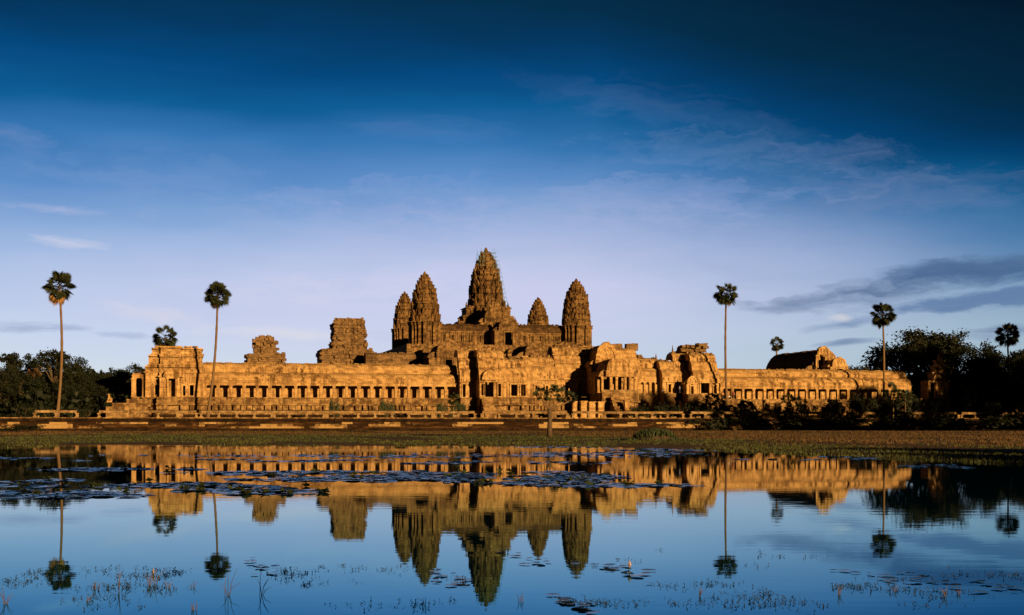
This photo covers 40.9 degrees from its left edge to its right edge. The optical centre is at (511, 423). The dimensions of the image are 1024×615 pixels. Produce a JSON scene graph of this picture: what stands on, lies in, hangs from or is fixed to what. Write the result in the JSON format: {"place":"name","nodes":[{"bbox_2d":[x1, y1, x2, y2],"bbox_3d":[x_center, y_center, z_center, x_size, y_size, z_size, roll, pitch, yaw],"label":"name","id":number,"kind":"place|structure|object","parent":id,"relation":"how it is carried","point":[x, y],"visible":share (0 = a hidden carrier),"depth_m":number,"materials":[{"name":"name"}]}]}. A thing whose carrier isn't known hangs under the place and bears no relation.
{"place":"outdoors","nodes":[
{"label":"outdoors","id":0,"kind":"place"},
{"bbox_2d":[244,335,286,362],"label":"ruined tower","id":1,"kind":"structure","parent":0,"point":[265,350],"depth_m":375.87,"materials":[{"name":"stone"}]},
{"bbox_2d":[316,317,373,363],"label":"ruined tower","id":2,"kind":"structure","parent":0,"point":[348,342],"depth_m":379.99,"materials":[{"name":"stone"}]},
{"bbox_2d":[383,344,594,353],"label":"platform","id":3,"kind":"structure","parent":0,"point":[412,348],"depth_m":419.69,"materials":[{"name":"stone"}]},
{"bbox_2d":[391,291,410,348],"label":"temple tower","id":4,"kind":"structure","parent":3,"relation":"on","point":[399,330],"depth_m":470.40,"materials":[{"name":"stone"}]},
{"bbox_2d":[407,271,441,343],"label":"temple tower","id":5,"kind":"structure","parent":3,"relation":"on","point":[424,324],"depth_m":422.14,"materials":[{"name":"stone"}]},
{"bbox_2d":[454,301,476,323],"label":"tower shoulder","id":6,"kind":"object","parent":3,"relation":"on","point":[465,318],"visible":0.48,"depth_m":450.21},
{"bbox_2d":[441,323,492,344],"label":"gallery","id":7,"kind":"object","parent":3,"relation":"on","point":[472,334],"visible":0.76,"depth_m":428.27,"materials":[{"name":"stone"}]},
{"bbox_2d":[467,248,506,321],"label":"temple tower","id":8,"kind":"structure","parent":3,"relation":"on","point":[485,290],"depth_m":451.69,"materials":[{"name":"stone"}]},
{"bbox_2d":[472,303,511,344],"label":"tower porch","id":9,"kind":"object","parent":8,"relation":"attached to","point":[493,314],"visible":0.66,"depth_m":441.18,"materials":[{"name":"stone"}]},
{"bbox_2d":[490,316,522,344],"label":"gate","id":10,"kind":"structure","parent":3,"relation":"on","point":[498,330],"depth_m":425.73,"materials":[{"name":"stone"}]},
{"bbox_2d":[527,297,548,324],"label":"temple tower","id":11,"kind":"structure","parent":3,"relation":"on","point":[538,314],"depth_m":482.24,"materials":[{"name":"stone"}]},
{"bbox_2d":[519,324,561,344],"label":"gallery","id":12,"kind":"object","parent":3,"relation":"on","point":[549,334],"visible":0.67,"depth_m":433.87,"materials":[{"name":"stone"}]},
{"bbox_2d":[560,278,592,345],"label":"temple tower","id":13,"kind":"structure","parent":3,"relation":"on","point":[576,326],"depth_m":433.45,"materials":[{"name":"stone"}]},
{"bbox_2d":[473,348,510,417],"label":"gate pavilion","id":14,"kind":"structure","parent":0,"point":[491,380],"depth_m":320.48,"materials":[{"name":"stone"}]},
{"bbox_2d":[0,444,1023,614],"bbox_3d":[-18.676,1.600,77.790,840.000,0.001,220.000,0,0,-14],"label":"water","id":15,"kind":"structure","parent":0,"point":[729,517],"depth_m":19.63,"materials":[{"name":"liquid"}]},
{"bbox_2d":[10,465,661,493],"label":"raised leaves","id":16,"kind":"object","parent":15,"relation":"on","point":[94,484],"visible":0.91,"depth_m":36.05,"materials":[{"name":"plant"}]},
{"bbox_2d":[0,445,975,497],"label":"lily pads","id":17,"kind":"object","parent":15,"relation":"on","point":[436,476],"visible":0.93,"depth_m":39.34,"materials":[{"name":"plant"}]},
{"bbox_2d":[0,548,1023,612],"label":"water weed","id":18,"kind":"object","parent":15,"relation":"on","point":[606,603],"visible":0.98,"depth_m":13.38,"materials":[{"name":"plant"}]},
{"bbox_2d":[546,593,599,612],"bbox_3d":[0.615,1.585,12.031,0.323,0.021,1.669,0,0,-14],"label":"water lily","id":19,"kind":"object","parent":15,"relation":"on","point":[567,599],"visible":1,"depth_m":12.18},
{"bbox_2d":[570,558,654,582],"bbox_3d":[1.204,1.538,14.878,0.713,0.126,2.424,0,0,-14],"label":"water lily","id":20,"kind":"object","parent":15,"relation":"on","point":[611,569],"visible":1,"depth_m":14.92,"materials":[{"name":"green plant"}]},
{"bbox_2d":[877,571,986,591],"bbox_3d":[4.227,1.586,13.817,0.478,0.016,1.840,0,0,-14],"label":"water lily","id":21,"kind":"object","parent":15,"relation":"on","point":[918,576],"visible":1,"depth_m":13.90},
{"bbox_2d":[0,430,1023,462],"bbox_3d":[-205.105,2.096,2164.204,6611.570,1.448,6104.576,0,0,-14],"label":"ground","id":22,"kind":"structure","parent":0,"point":[635,445],"depth_m":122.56,"materials":[{"name":"green plant"}]},
{"bbox_2d":[0,424,45,430],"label":"shrub","id":23,"kind":"object","parent":22,"relation":"on","point":[18,427],"visible":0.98,"depth_m":247.32,"materials":[{"name":"green plant"}]},
{"bbox_2d":[0,390,140,416],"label":"woods","id":24,"kind":"object","parent":22,"relation":"on","point":[7,409],"visible":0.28,"depth_m":309.83,"materials":[{"name":"green plant"}]},
{"bbox_2d":[0,417,684,430],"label":"terrace wall","id":25,"kind":"structure","parent":22,"relation":"on","point":[175,423],"depth_m":281.25,"materials":[{"name":"stone"}]},
{"bbox_2d":[33,410,78,416],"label":"stone balustrade","id":26,"kind":"object","parent":25,"relation":"on","point":[55,412],"visible":1,"depth_m":269.74,"materials":[{"name":"stone"}]},
{"bbox_2d":[97,410,197,416],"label":"stone balustrade","id":27,"kind":"object","parent":25,"relation":"on","point":[157,412],"visible":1,"depth_m":274.06,"materials":[{"name":"stone"}]},
{"bbox_2d":[199,410,476,417],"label":"stone balustrade","id":28,"kind":"object","parent":25,"relation":"on","point":[324,414],"visible":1,"depth_m":282.79,"materials":[{"name":"stone"}]},
{"bbox_2d":[480,411,569,417],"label":"stone balustrade","id":29,"kind":"object","parent":25,"relation":"on","point":[533,413],"visible":0.93,"depth_m":292.20,"materials":[{"name":"stone"}]},
{"bbox_2d":[570,411,684,417],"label":"stone balustrade","id":30,"kind":"object","parent":25,"relation":"on","point":[635,413],"visible":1,"depth_m":297.50,"materials":[{"name":"stone"}]},
{"bbox_2d":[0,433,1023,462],"bbox_3d":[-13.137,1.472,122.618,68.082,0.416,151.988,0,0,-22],"label":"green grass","id":31,"kind":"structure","parent":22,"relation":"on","point":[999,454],"depth_m":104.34,"materials":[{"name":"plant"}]},
{"bbox_2d":[532,384,577,435],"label":"young palm","id":32,"kind":"object","parent":22,"relation":"on","point":[550,408],"visible":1,"depth_m":155.01,"materials":[{"name":"green plant"}]},
{"bbox_2d":[618,428,688,440],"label":"clump","id":33,"kind":"object","parent":22,"relation":"on","point":[655,434],"visible":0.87,"depth_m":122.96,"materials":[{"name":"plant"}]},
{"bbox_2d":[686,414,740,429],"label":"shrub","id":34,"kind":"object","parent":22,"relation":"on","point":[717,423],"visible":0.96,"depth_m":297.89,"materials":[{"name":"green plant"}]},
{"bbox_2d":[731,414,801,429],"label":"shrub","id":35,"kind":"object","parent":22,"relation":"on","point":[745,422],"visible":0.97,"depth_m":298.54,"materials":[{"name":"green plant"}]},
{"bbox_2d":[783,414,871,429],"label":"shrub","id":36,"kind":"object","parent":22,"relation":"on","point":[828,423],"visible":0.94,"depth_m":302.37,"materials":[{"name":"green plant"}]},
{"bbox_2d":[684,418,1023,429],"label":"terrace wall","id":37,"kind":"structure","parent":22,"relation":"on","point":[691,426],"depth_m":307.84,"materials":[{"name":"stone"}]},
{"bbox_2d":[688,411,834,417],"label":"stone balustrade","id":38,"kind":"object","parent":37,"relation":"on","point":[748,413],"visible":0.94,"depth_m":304.65,"materials":[{"name":"stone"}]},
{"bbox_2d":[845,412,1023,417],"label":"stone balustrade","id":39,"kind":"object","parent":37,"relation":"on","point":[877,415],"visible":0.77,"depth_m":314.25,"materials":[{"name":"stone"}]},
{"bbox_2d":[853,413,940,429],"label":"shrub","id":40,"kind":"object","parent":22,"relation":"on","point":[902,422],"visible":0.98,"depth_m":305.05,"materials":[{"name":"green plant"}]},
{"bbox_2d":[921,412,1003,429],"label":"shrub","id":41,"kind":"object","parent":22,"relation":"on","point":[954,422],"visible":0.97,"depth_m":308.41,"materials":[{"name":"green plant"}]},
{"bbox_2d":[915,391,1023,417],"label":"woods","id":42,"kind":"object","parent":22,"relation":"on","point":[999,393],"visible":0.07,"depth_m":375.62,"materials":[{"name":"green plant"}]},
{"bbox_2d":[976,411,1023,429],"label":"shrub","id":43,"kind":"object","parent":22,"relation":"on","point":[1011,421],"visible":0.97,"depth_m":310.58,"materials":[{"name":"green plant"}]},
{"bbox_2d":[0,0,1023,374],"label":"sky","id":44,"kind":"structure","parent":0,"point":[825,162],"materials":[{"name":"blue"}]},
{"bbox_2d":[504,356,531,417],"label":"gate pavilion","id":45,"kind":"structure","parent":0,"point":[516,386],"depth_m":323.24,"materials":[{"name":"stone"}]},
{"bbox_2d":[35,418,1014,430],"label":"terrace ground","id":46,"kind":"structure","parent":0,"point":[321,418],"depth_m":281.48,"materials":[{"name":"soil"}]},
{"bbox_2d":[0,380,22,403],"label":"broadleaf tree","id":47,"kind":"object","parent":46,"relation":"on","point":[7,389],"visible":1,"depth_m":301.80,"materials":[{"name":"green plant"}]},
{"bbox_2d":[0,362,28,394],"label":"broadleaf tree","id":48,"kind":"object","parent":46,"relation":"on","point":[11,373],"visible":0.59,"depth_m":325.99,"materials":[{"name":"green plant"}]},
{"bbox_2d":[0,352,40,385],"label":"broadleaf tree","id":49,"kind":"object","parent":46,"relation":"on","point":[13,358],"visible":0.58,"depth_m":344.26,"materials":[{"name":"green plant"}]},
{"bbox_2d":[14,402,42,416],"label":"shrub","id":50,"kind":"object","parent":46,"relation":"on","point":[28,411],"visible":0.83,"depth_m":284.16,"materials":[{"name":"green plant"}]},
{"bbox_2d":[7,374,54,403],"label":"broadleaf tree","id":51,"kind":"object","parent":46,"relation":"on","point":[33,385],"visible":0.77,"depth_m":311.59,"materials":[{"name":"green plant"}]},
{"bbox_2d":[27,347,71,392],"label":"broadleaf tree","id":52,"kind":"object","parent":46,"relation":"on","point":[54,360],"visible":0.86,"depth_m":337.79,"materials":[{"name":"green plant"}]},
{"bbox_2d":[41,270,76,416],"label":"fan palm","id":53,"kind":"object","parent":46,"relation":"on","point":[57,294],"visible":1,"depth_m":282.77,"materials":[{"name":"green plant"}]},
{"bbox_2d":[38,380,85,416],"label":"broadleaf tree","id":54,"kind":"object","parent":46,"relation":"on","point":[66,388],"visible":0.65,"depth_m":310.86,"materials":[{"name":"green plant"}]},
{"bbox_2d":[42,354,92,386],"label":"broadleaf tree","id":55,"kind":"object","parent":46,"relation":"on","point":[77,364],"visible":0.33,"depth_m":346.94,"materials":[{"name":"green plant"}]},
{"bbox_2d":[68,369,106,392],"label":"broadleaf tree","id":56,"kind":"object","parent":46,"relation":"on","point":[80,378],"visible":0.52,"depth_m":331.60,"materials":[{"name":"green plant"}]},
{"bbox_2d":[70,384,113,407],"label":"broadleaf tree","id":57,"kind":"object","parent":46,"relation":"on","point":[100,389],"visible":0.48,"depth_m":315.40,"materials":[{"name":"green plant"}]},
{"bbox_2d":[87,371,117,396],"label":"broadleaf tree","id":58,"kind":"object","parent":46,"relation":"on","point":[105,383],"visible":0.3,"depth_m":340.29,"materials":[{"name":"green plant"}]},
{"bbox_2d":[109,369,131,393],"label":"broadleaf tree","id":59,"kind":"object","parent":46,"relation":"on","point":[121,376],"visible":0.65,"depth_m":336.73,"materials":[{"name":"green plant"}]},
{"bbox_2d":[106,399,150,416],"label":"stone landing","id":60,"kind":"object","parent":46,"relation":"on","point":[132,406],"visible":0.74,"depth_m":297.54,"materials":[{"name":"stone"}]},
{"bbox_2d":[131,373,144,398],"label":"side porch","id":61,"kind":"object","parent":46,"relation":"on","point":[137,383],"visible":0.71,"depth_m":304.25,"materials":[{"name":"stone"}]},
{"bbox_2d":[152,325,177,345],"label":"fan palm","id":62,"kind":"object","parent":46,"relation":"on","point":[166,341],"visible":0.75,"depth_m":334.15,"materials":[{"name":"green plant"}]},
{"bbox_2d":[142,346,205,416],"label":"corner pavilion","id":63,"kind":"structure","parent":46,"relation":"on","point":[173,377],"depth_m":304.82,"materials":[{"name":"stone"}]},
{"bbox_2d":[203,281,231,416],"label":"fan palm","id":64,"kind":"object","parent":46,"relation":"on","point":[216,288],"visible":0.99,"depth_m":298.75,"materials":[{"name":"green plant"}]},
{"bbox_2d":[203,362,458,417],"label":"colonnaded gallery","id":65,"kind":"object","parent":46,"relation":"on","point":[254,386],"visible":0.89,"depth_m":317.50,"materials":[{"name":"stone"}]},
{"bbox_2d":[380,399,396,417],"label":"shrub","id":66,"kind":"object","parent":46,"relation":"on","point":[383,407],"visible":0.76,"depth_m":301.76,"materials":[{"name":"green plant"}]},
{"bbox_2d":[454,348,476,417],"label":"gate pavilion","id":67,"kind":"structure","parent":46,"relation":"on","point":[467,368],"depth_m":322.70,"materials":[{"name":"stone"}]},
{"bbox_2d":[588,355,639,417],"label":"entrance porch","id":68,"kind":"object","parent":46,"relation":"on","point":[617,366],"visible":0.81,"depth_m":317.78,"materials":[{"name":"stone"}]},
{"bbox_2d":[604,343,641,408],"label":"gate pavilion","id":69,"kind":"structure","parent":46,"relation":"on","point":[628,351],"depth_m":332.55,"materials":[{"name":"stone"}]},
{"bbox_2d":[584,341,621,393],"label":"gate vault","id":70,"kind":"object","parent":69,"relation":"attached to","point":[602,352],"visible":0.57,"depth_m":326.54,"materials":[{"name":"stone"}]},
{"bbox_2d":[629,404,664,417],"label":"shrub","id":71,"kind":"object","parent":46,"relation":"on","point":[642,409],"visible":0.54,"depth_m":306.69,"materials":[{"name":"green plant"}]},
{"bbox_2d":[636,355,660,417],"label":"gate pavilion","id":72,"kind":"structure","parent":46,"relation":"on","point":[649,379],"depth_m":332.96,"materials":[{"name":"stone"}]},
{"bbox_2d":[656,359,678,417],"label":"gate pavilion","id":73,"kind":"structure","parent":46,"relation":"on","point":[667,384],"depth_m":331.93,"materials":[{"name":"stone"}]},
{"bbox_2d":[666,351,690,408],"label":"gate pavilion","id":74,"kind":"structure","parent":46,"relation":"on","point":[681,368],"depth_m":335.42,"materials":[{"name":"stone"}]},
{"bbox_2d":[675,343,708,352],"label":"tower ruin","id":75,"kind":"object","parent":74,"relation":"on","point":[703,347],"visible":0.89,"depth_m":338.00,"materials":[{"name":"stone"}]},
{"bbox_2d":[681,376,702,417],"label":"entrance porch","id":76,"kind":"object","parent":46,"relation":"on","point":[690,394],"visible":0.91,"depth_m":328.55,"materials":[{"name":"stone"}]},
{"bbox_2d":[683,397,715,416],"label":"shrub","id":77,"kind":"object","parent":46,"relation":"on","point":[706,406],"visible":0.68,"depth_m":311.38,"materials":[{"name":"green plant"}]},
{"bbox_2d":[712,283,737,417],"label":"fan palm","id":78,"kind":"object","parent":46,"relation":"on","point":[726,299],"visible":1,"depth_m":328.80,"materials":[{"name":"green plant"}]},
{"bbox_2d":[770,336,783,354],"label":"fan palm","id":79,"kind":"object","parent":46,"relation":"on","point":[776,348],"visible":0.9,"depth_m":400.74,"materials":[{"name":"green plant"}]},
{"bbox_2d":[766,346,838,369],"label":"library building","id":80,"kind":"structure","parent":46,"relation":"on","point":[819,357],"depth_m":379.75,"materials":[{"name":"stone"}]},
{"bbox_2d":[821,357,848,369],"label":"library porch","id":81,"kind":"object","parent":80,"relation":"attached to","point":[838,363],"visible":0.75,"depth_m":367.23,"materials":[{"name":"stone"}]},
{"bbox_2d":[794,399,817,415],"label":"shrub","id":82,"kind":"object","parent":46,"relation":"on","point":[801,410],"visible":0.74,"depth_m":319.11,"materials":[{"name":"green plant"}]},
{"bbox_2d":[717,368,911,417],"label":"colonnaded gallery","id":83,"kind":"object","parent":46,"relation":"on","point":[818,387],"visible":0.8,"depth_m":345.91,"materials":[{"name":"stone"}]},
{"bbox_2d":[827,394,854,417],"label":"shrub","id":84,"kind":"object","parent":46,"relation":"on","point":[836,403],"visible":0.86,"depth_m":323.44,"materials":[{"name":"green plant"}]},
{"bbox_2d":[847,391,877,416],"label":"shrub","id":85,"kind":"object","parent":46,"relation":"on","point":[859,406],"visible":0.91,"depth_m":325.77,"materials":[{"name":"green plant"}]},
{"bbox_2d":[868,393,897,417],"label":"shrub","id":86,"kind":"object","parent":46,"relation":"on","point":[887,408],"visible":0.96,"depth_m":326.28,"materials":[{"name":"green plant"}]},
{"bbox_2d":[870,302,897,414],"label":"fan palm","id":87,"kind":"object","parent":46,"relation":"on","point":[879,322],"visible":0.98,"depth_m":340.33,"materials":[{"name":"green plant"}]},
{"bbox_2d":[882,381,900,415],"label":"young palm","id":88,"kind":"object","parent":46,"relation":"on","point":[890,384],"visible":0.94,"depth_m":330.62,"materials":[{"name":"green plant"}]},
{"bbox_2d":[874,344,919,378],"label":"broadleaf tree","id":89,"kind":"object","parent":46,"relation":"on","point":[904,354],"visible":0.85,"depth_m":379.09,"materials":[{"name":"green plant"}]},
{"bbox_2d":[896,389,912,411],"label":"young palm","id":90,"kind":"object","parent":46,"relation":"on","point":[901,397],"visible":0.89,"depth_m":326.78,"materials":[{"name":"green plant"}]},
{"bbox_2d":[894,391,926,415],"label":"shrub","id":91,"kind":"object","parent":46,"relation":"on","point":[912,407],"visible":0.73,"depth_m":330.20,"materials":[{"name":"green plant"}]},
{"bbox_2d":[860,326,964,389],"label":"broadleaf tree","id":92,"kind":"object","parent":46,"relation":"on","point":[878,351],"visible":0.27,"depth_m":387.33,"materials":[{"name":"green plant"}]},
{"bbox_2d":[882,325,980,393],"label":"broadleaf tree","id":93,"kind":"object","parent":46,"relation":"on","point":[934,351],"visible":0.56,"depth_m":381.17,"materials":[{"name":"green plant"}]},
{"bbox_2d":[917,402,945,417],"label":"shrub","id":94,"kind":"object","parent":46,"relation":"on","point":[937,408],"visible":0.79,"depth_m":328.33,"materials":[{"name":"green plant"}]},
{"bbox_2d":[913,351,957,417],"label":"stone shrine","id":95,"kind":"object","parent":46,"relation":"on","point":[936,375],"visible":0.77,"depth_m":350.83,"materials":[{"name":"stone"}]},
{"bbox_2d":[938,397,971,416],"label":"shrub","id":96,"kind":"object","parent":46,"relation":"on","point":[956,407],"visible":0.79,"depth_m":331.62,"materials":[{"name":"green plant"}]},
{"bbox_2d":[930,328,1005,381],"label":"broadleaf tree","id":97,"kind":"object","parent":46,"relation":"on","point":[985,346],"visible":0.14,"depth_m":393.29,"materials":[{"name":"green plant"}]},
{"bbox_2d":[946,345,1004,415],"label":"broadleaf tree","id":98,"kind":"object","parent":46,"relation":"on","point":[985,365],"visible":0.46,"depth_m":383.45,"materials":[{"name":"green plant"}]},
{"bbox_2d":[984,395,1023,415],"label":"shrub","id":99,"kind":"object","parent":46,"relation":"on","point":[1001,407],"visible":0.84,"depth_m":334.30,"materials":[{"name":"green plant"}]},
{"bbox_2d":[985,354,1023,399],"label":"broadleaf tree","id":100,"kind":"object","parent":46,"relation":"on","point":[1016,369],"visible":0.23,"depth_m":389.87,"materials":[{"name":"green plant"}]},
{"bbox_2d":[993,323,1019,415],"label":"fan palm","id":101,"kind":"object","parent":46,"relation":"on","point":[1010,330],"visible":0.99,"depth_m":359.99,"materials":[{"name":"green plant"}]},
{"bbox_2d":[520,354,561,417],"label":"gate pavilion","id":102,"kind":"structure","parent":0,"point":[541,371],"depth_m":326.13,"materials":[{"name":"stone"}]},
{"bbox_2d":[547,344,591,417],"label":"gate pavilion","id":103,"kind":"structure","parent":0,"point":[569,364],"depth_m":329.09,"materials":[{"name":"stone"}]},
{"bbox_2d":[680,351,724,417],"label":"gate pavilion","id":104,"kind":"structure","parent":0,"point":[703,369],"depth_m":332.37,"materials":[{"name":"stone"}]},
{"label":"inner gallery","id":105,"kind":"object","parent":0,"visible":0},
{"bbox_2d":[422,338,459,373],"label":"gable","id":106,"kind":"structure","parent":105,"relation":"attached to","point":[442,352],"depth_m":368.15,"materials":[{"name":"stone"}]},
{"bbox_2d":[363,352,451,364],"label":"gallery","id":107,"kind":"object","parent":106,"relation":"attached to","point":[410,358],"visible":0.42,"depth_m":375.09,"materials":[{"name":"stone"}]},
{"bbox_2d":[504,345,521,357],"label":"gable","id":108,"kind":"structure","parent":105,"relation":"attached to","point":[512,350],"depth_m":378.80,"materials":[{"name":"stone"}]},
{"bbox_2d":[513,340,548,358],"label":"gable","id":109,"kind":"structure","parent":105,"relation":"attached to","point":[538,348],"depth_m":374.03,"materials":[{"name":"stone"}]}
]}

